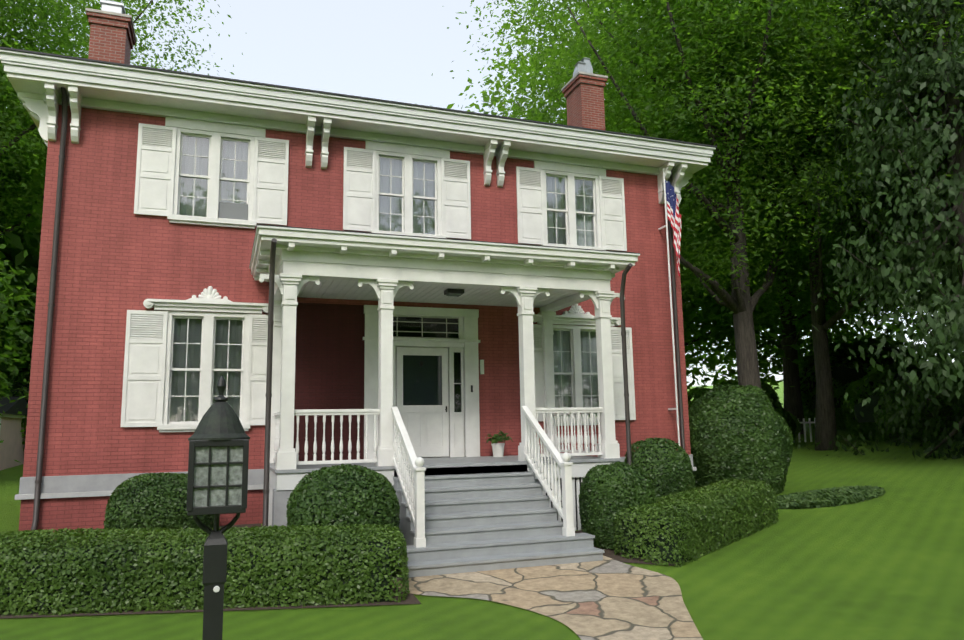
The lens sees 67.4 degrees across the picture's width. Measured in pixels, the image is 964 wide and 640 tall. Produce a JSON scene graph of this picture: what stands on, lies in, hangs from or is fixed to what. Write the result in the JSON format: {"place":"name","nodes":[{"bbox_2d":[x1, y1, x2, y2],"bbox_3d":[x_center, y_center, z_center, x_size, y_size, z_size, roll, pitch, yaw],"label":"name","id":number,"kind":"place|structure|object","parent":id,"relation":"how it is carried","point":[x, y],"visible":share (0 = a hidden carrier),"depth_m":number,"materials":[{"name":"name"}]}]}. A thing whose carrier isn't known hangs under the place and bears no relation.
{"place":"outdoors","nodes":[
{"label":"outdoors","id":0,"kind":"place"},
{"bbox_2d":[19,105,690,531],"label":"house walls","id":1,"kind":"structure","parent":0,"point":[117,259],"depth_m":13.37,"materials":[{"name":"red brick"}]},
{"bbox_2d":[0,49,715,499],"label":"cornice","id":2,"kind":"structure","parent":1,"relation":"attached to","point":[38,81],"depth_m":14.01,"materials":[{"name":"white wood"}]},
{"bbox_2d":[561,57,607,129],"bbox_3d":[2.908,-5.439,20.217,0.900,4.160,1.100,2,-9,-20],"label":"chimney","id":3,"kind":"object","parent":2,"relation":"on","point":[582,89],"visible":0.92,"depth_m":19.93,"materials":[{"name":"brick"}]},
{"bbox_2d":[658,168,679,445],"bbox_3d":[4.261,0.265,16.453,0.080,7.702,0.358,2,-9,-20],"label":"flagpole","id":4,"kind":"object","parent":2,"relation":"attached to","point":[660,228],"visible":0.92,"depth_m":16.39,"materials":[{"name":"white metal"}]},
{"bbox_2d":[665,180,681,276],"bbox_3d":[4.463,-2.117,16.733,0.385,2.356,0.121,2,-9,-20],"label":"flag","id":5,"kind":"object","parent":4,"relation":"attached to","point":[674,216],"visible":0.96,"depth_m":16.77,"materials":[{"name":"multicoloured fabric"}]},
{"bbox_2d":[31,87,684,530],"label":"downpipes","id":6,"kind":"object","parent":1,"relation":"attached to","point":[269,341],"visible":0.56,"depth_m":12.41,"materials":[{"name":"metal"}]},
{"bbox_2d":[0,47,716,147],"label":"house roof","id":7,"kind":"structure","parent":1,"relation":"on","point":[206,76],"depth_m":13.97,"materials":[{"name":"white wood"}]},
{"bbox_2d":[85,0,136,63],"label":"chimney","id":8,"kind":"object","parent":7,"relation":"on","point":[112,35],"visible":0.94,"depth_m":15.84,"materials":[{"name":"brick"}]},
{"bbox_2d":[120,123,635,426],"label":"window shutters","id":9,"kind":"object","parent":1,"relation":"attached to","point":[144,371],"visible":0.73,"depth_m":14.04,"materials":[{"name":"white wood"}]},
{"bbox_2d":[143,117,620,431],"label":"house windows","id":10,"kind":"structure","parent":1,"relation":"in","point":[219,213],"depth_m":13.82,"materials":[{"name":"white wood"}]},
{"bbox_2d":[170,136,598,421],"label":"window panes","id":11,"kind":"structure","parent":10,"relation":"in","point":[422,385],"depth_m":14.57,"materials":[{"name":"glass"}]},
{"bbox_2d":[363,305,483,458],"bbox_3d":[-1.159,1.269,14.541,2.520,3.070,0.195,2,-9,-20],"label":"house door","id":12,"kind":"structure","parent":1,"relation":"in","point":[444,430],"depth_m":14.55,"materials":[{"name":"white wood"}]},
{"bbox_2d":[0,0,955,386],"label":"sky","id":13,"kind":"structure","parent":0,"point":[391,50],"materials":[{"name":"white"}]},
{"bbox_2d":[0,382,963,639],"bbox_3d":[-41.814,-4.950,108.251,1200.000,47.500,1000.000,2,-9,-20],"label":"lawn","id":14,"kind":"structure","parent":0,"point":[888,564],"depth_m":9.00,"materials":[{"name":"green plant"}]},
{"bbox_2d":[0,397,27,469],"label":"outbuilding","id":15,"kind":"structure","parent":14,"relation":"on","point":[11,445],"depth_m":30.26,"materials":[{"name":"white paint"}]},
{"bbox_2d":[0,373,29,451],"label":"bush","id":16,"kind":"object","parent":14,"relation":"on","point":[20,377],"depth_m":32.63,"materials":[{"name":"green plant"}]},
{"bbox_2d":[0,225,35,462],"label":"tree","id":17,"kind":"object","parent":14,"relation":"on","point":[4,307],"visible":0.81,"depth_m":24.00,"materials":[{"name":"green plant"}]},
{"bbox_2d":[0,29,51,372],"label":"tree","id":18,"kind":"object","parent":14,"relation":"on","point":[15,240],"visible":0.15,"depth_m":30.91,"materials":[{"name":"green plant"}]},
{"bbox_2d":[0,15,87,390],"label":"tree","id":19,"kind":"object","parent":14,"relation":"on","point":[32,238],"depth_m":32.44,"materials":[{"name":"green plant"}]},
{"bbox_2d":[0,0,242,251],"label":"tree","id":20,"kind":"object","parent":14,"relation":"on","point":[19,14],"depth_m":27.85,"materials":[{"name":"green plant"}]},
{"bbox_2d":[103,472,213,530],"bbox_3d":[-5.051,2.966,11.486,1.709,1.078,1.631,2,-9,-20],"label":"shrub","id":21,"kind":"object","parent":14,"relation":"on","point":[177,521],"depth_m":10.87,"materials":[{"name":"green plant"}]},
{"bbox_2d":[0,523,420,617],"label":"bed soil","id":22,"kind":"structure","parent":14,"relation":"on","point":[410,598],"depth_m":8.14,"materials":[{"name":"brown soil"}]},
{"bbox_2d":[0,523,409,615],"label":"hedge","id":23,"kind":"object","parent":22,"relation":"on","point":[189,535],"depth_m":8.21,"materials":[{"name":"green plant"}]},
{"bbox_2d":[286,463,399,563],"bbox_3d":[-1.919,2.708,10.077,1.569,1.387,1.543,2,-9,-20],"label":"porch shrub","id":24,"kind":"object","parent":22,"relation":"on","point":[333,473],"depth_m":9.61,"materials":[{"name":"green plant"}]},
{"bbox_2d":[186,376,249,639],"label":"lamp post","id":25,"kind":"object","parent":14,"relation":"on","point":[218,461],"visible":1,"depth_m":2.61,"materials":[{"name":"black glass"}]},
{"bbox_2d":[249,224,639,530],"bbox_3d":[-0.717,1.677,12.998,6.670,5.650,3.005,2,-9,-20],"label":"porch","id":26,"kind":"object","parent":14,"relation":"on","point":[385,271],"visible":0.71,"depth_m":12.34,"materials":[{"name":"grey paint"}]},
{"bbox_2d":[491,443,504,456],"bbox_3d":[0.322,2.583,14.367,0.270,0.270,0.263,2,-9,-20],"label":"flower pot","id":27,"kind":"object","parent":26,"relation":"on","point":[498,449],"visible":0.9,"depth_m":14.27,"materials":[{"name":"white ceramic"}]},
{"bbox_2d":[485,430,512,443],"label":"potted plant leaves","id":28,"kind":"object","parent":27,"relation":"in","point":[496,438],"visible":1,"depth_m":14.31,"materials":[{"name":"green plant"}]},
{"bbox_2d":[391,406,604,576],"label":"porch stairs","id":29,"kind":"structure","parent":14,"relation":"on","point":[457,522],"depth_m":10.64,"materials":[{"name":"grey wood"}]},
{"bbox_2d":[389,555,702,639],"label":"stone walkway","id":30,"kind":"structure","parent":14,"relation":"on","point":[606,598],"depth_m":8.70,"materials":[{"name":"beige stone"}]},
{"bbox_2d":[416,0,840,386],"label":"tree","id":31,"kind":"object","parent":14,"relation":"on","point":[685,315],"depth_m":41.79,"materials":[{"name":"green plant"}]},
{"bbox_2d":[575,530,730,565],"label":"bed soil","id":32,"kind":"structure","parent":14,"relation":"on","point":[609,553],"depth_m":10.49,"materials":[{"name":"brown soil"}]},
{"bbox_2d":[578,461,656,549],"bbox_3d":[2.132,2.893,11.428,1.167,1.310,1.152,2,-9,-20],"label":"bush","id":33,"kind":"object","parent":32,"relation":"on","point":[589,521],"depth_m":11.05,"materials":[{"name":"green plant"}]},
{"bbox_2d":[624,437,695,497],"bbox_3d":[3.143,2.896,12.921,1.268,1.582,1.279,2,-9,-20],"label":"porch shrub","id":34,"kind":"object","parent":32,"relation":"on","point":[688,478],"depth_m":12.52,"materials":[{"name":"green plant"}]},
{"bbox_2d":[613,478,778,566],"bbox_3d":[3.708,3.396,12.027,1.135,1.235,4.487,-8,-11,39],"label":"hedge","id":35,"kind":"object","parent":14,"relation":"on","point":[677,504],"depth_m":10.90,"materials":[{"name":"green plant"}]},
{"bbox_2d":[430,0,963,388],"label":"tree","id":36,"kind":"object","parent":14,"relation":"on","point":[645,103],"depth_m":24.48,"materials":[{"name":"green plant"}]},
{"bbox_2d":[509,0,948,433],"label":"tree","id":37,"kind":"object","parent":14,"relation":"on","point":[769,343],"depth_m":37.63,"materials":[{"name":"green plant"}]},
{"bbox_2d":[688,384,793,494],"bbox_3d":[5.981,2.819,17.149,2.568,2.580,2.288,2,-9,-20],"label":"shrub","id":38,"kind":"object","parent":14,"relation":"on","point":[765,442],"depth_m":16.27,"materials":[{"name":"green plant"}]},
{"bbox_2d":[687,379,800,439],"bbox_3d":[11.180,4.156,32.038,5.090,3.100,5.003,2,-9,-20],"label":"understory bush","id":39,"kind":"object","parent":14,"relation":"on","point":[791,420],"depth_m":31.16,"materials":[{"name":"green plant"}]},
{"bbox_2d":[684,299,804,386],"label":"tree","id":40,"kind":"object","parent":14,"relation":"on","point":[703,356],"visible":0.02,"depth_m":56.96,"materials":[{"name":"green plant"}]},
{"bbox_2d":[578,0,963,450],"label":"tree","id":41,"kind":"object","parent":14,"relation":"on","point":[773,242],"depth_m":27.81,"materials":[{"name":"green plant"}]},
{"bbox_2d":[793,418,814,442],"bbox_3d":[13.830,4.976,32.421,3.492,1.156,1.430,1,-9,-13],"label":"white fence","id":42,"kind":"object","parent":14,"relation":"on","point":[804,428],"visible":0.08,"depth_m":32.29,"materials":[{"name":"paint"}]},
{"bbox_2d":[681,224,954,420],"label":"tree","id":43,"kind":"object","parent":14,"relation":"on","point":[732,364],"depth_m":47.99,"materials":[{"name":"green plant"}]},
{"bbox_2d":[772,485,885,508],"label":"ground cover plants","id":44,"kind":"object","parent":14,"relation":"on","point":[833,497],"visible":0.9,"depth_m":14.98,"materials":[{"name":"green plant"}]},
{"bbox_2d":[732,11,963,390],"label":"tree","id":45,"kind":"object","parent":14,"relation":"on","point":[883,60],"visible":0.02,"depth_m":28.77,"materials":[{"name":"green plant"}]},
{"bbox_2d":[799,338,927,428],"bbox_3d":[20.694,3.425,39.289,7.465,5.037,7.596,2,-9,-20],"label":"understory bush","id":46,"kind":"object","parent":14,"relation":"on","point":[838,391],"depth_m":37.51,"materials":[{"name":"green plant"}]},
{"bbox_2d":[789,0,963,459],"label":"tree","id":47,"kind":"object","parent":14,"relation":"on","point":[946,328],"depth_m":20.76,"materials":[{"name":"green plant"}]},
{"bbox_2d":[841,359,963,440],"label":"understory bush","id":48,"kind":"object","parent":14,"relation":"on","point":[853,427],"depth_m":30.10,"materials":[{"name":"green plant"}]},
{"bbox_2d":[892,7,963,446],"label":"spruce","id":49,"kind":"object","parent":14,"relation":"on","point":[902,438],"depth_m":27.46,"materials":[{"name":"green plant"}]}
]}

